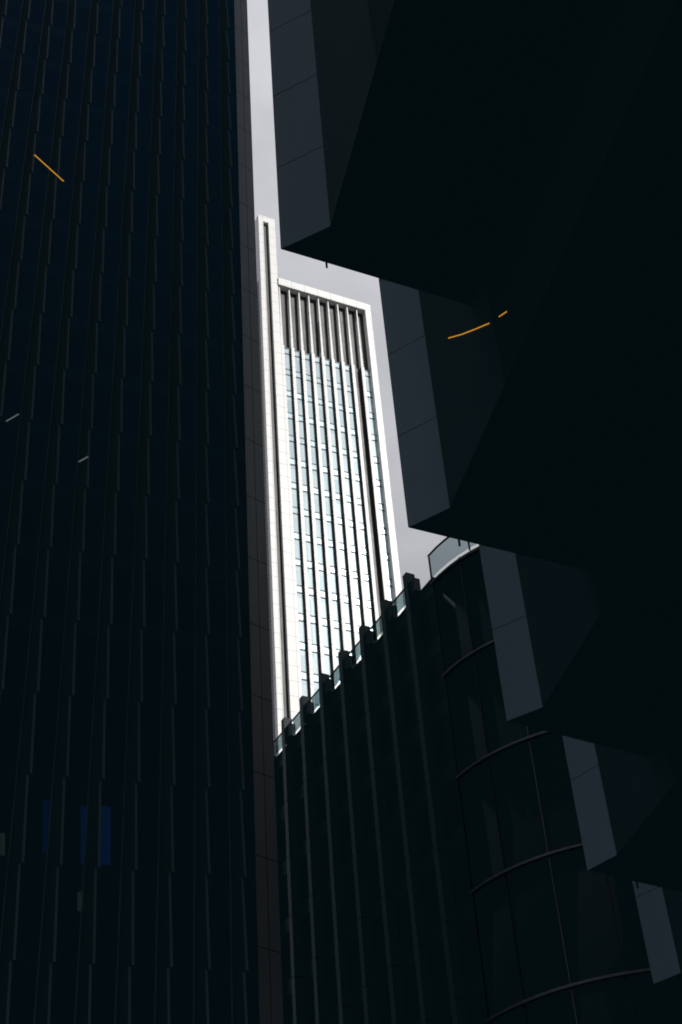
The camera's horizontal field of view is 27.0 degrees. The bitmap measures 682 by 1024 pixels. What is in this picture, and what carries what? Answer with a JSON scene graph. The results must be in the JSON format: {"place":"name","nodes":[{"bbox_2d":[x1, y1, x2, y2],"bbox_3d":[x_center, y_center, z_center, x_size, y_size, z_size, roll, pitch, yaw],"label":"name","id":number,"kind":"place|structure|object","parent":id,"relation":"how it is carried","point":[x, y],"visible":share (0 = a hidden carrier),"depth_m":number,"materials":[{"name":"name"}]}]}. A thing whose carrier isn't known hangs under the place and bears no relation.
{"place":"outdoors","nodes":[
{"label":"outdoors","id":0,"kind":"place"},
{"bbox_2d":[247,0,478,608],"label":"sky","id":1,"kind":"structure","parent":0,"point":[413,545],"materials":[{"name":"grey"}]},
{"bbox_2d":[268,0,681,990],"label":"stepped building","id":2,"kind":"structure","parent":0,"point":[448,168],"depth_m":38.59,"materials":[{"name":"stone"}]},
{"bbox_2d":[448,311,506,338],"bbox_3d":[3.772,-5.221,39.848,0.001,3.399,4.115,6,-41,-12],"label":"light strip","id":3,"kind":"object","parent":2,"relation":"attached to","point":[474,329],"visible":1,"depth_m":40.09,"materials":[{"name":"orange"}]},
{"label":"ground","id":4,"kind":"structure","parent":0,"visible":0},
{"bbox_2d":[0,0,282,1023],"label":"skyscraper","id":5,"kind":"structure","parent":4,"relation":"on","point":[134,658],"depth_m":69.21,"materials":[{"name":"black glass"}]},
{"bbox_2d":[6,155,87,461],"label":"light reflections","id":6,"kind":"object","parent":5,"relation":"attached to","point":[62,180],"visible":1,"depth_m":82.98,"materials":[{"name":"orange"}]},
{"bbox_2d":[0,800,110,910],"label":"windows","id":7,"kind":"structure","parent":5,"relation":"attached to","point":[105,853],"depth_m":58.22,"materials":[{"name":"glass"}]},
{"bbox_2d":[255,214,403,753],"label":"tower","id":8,"kind":"structure","parent":4,"relation":"on","point":[333,575],"depth_m":169.02,"materials":[{"name":"white glass"}]},
{"bbox_2d":[273,572,488,1023],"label":"midrise building","id":9,"kind":"structure","parent":4,"relation":"on","point":[377,917],"depth_m":78.86,"materials":[{"name":"black glass"}]},
{"bbox_2d":[434,546,681,1023],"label":"glass windows","id":10,"kind":"structure","parent":4,"relation":"on","point":[592,947],"depth_m":65.97,"materials":[{"name":"black glass"}]},
{"bbox_2d":[427,537,650,1023],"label":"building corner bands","id":11,"kind":"object","parent":10,"relation":"attached to","point":[505,871],"visible":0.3,"depth_m":67.21,"materials":[{"name":"metal"}]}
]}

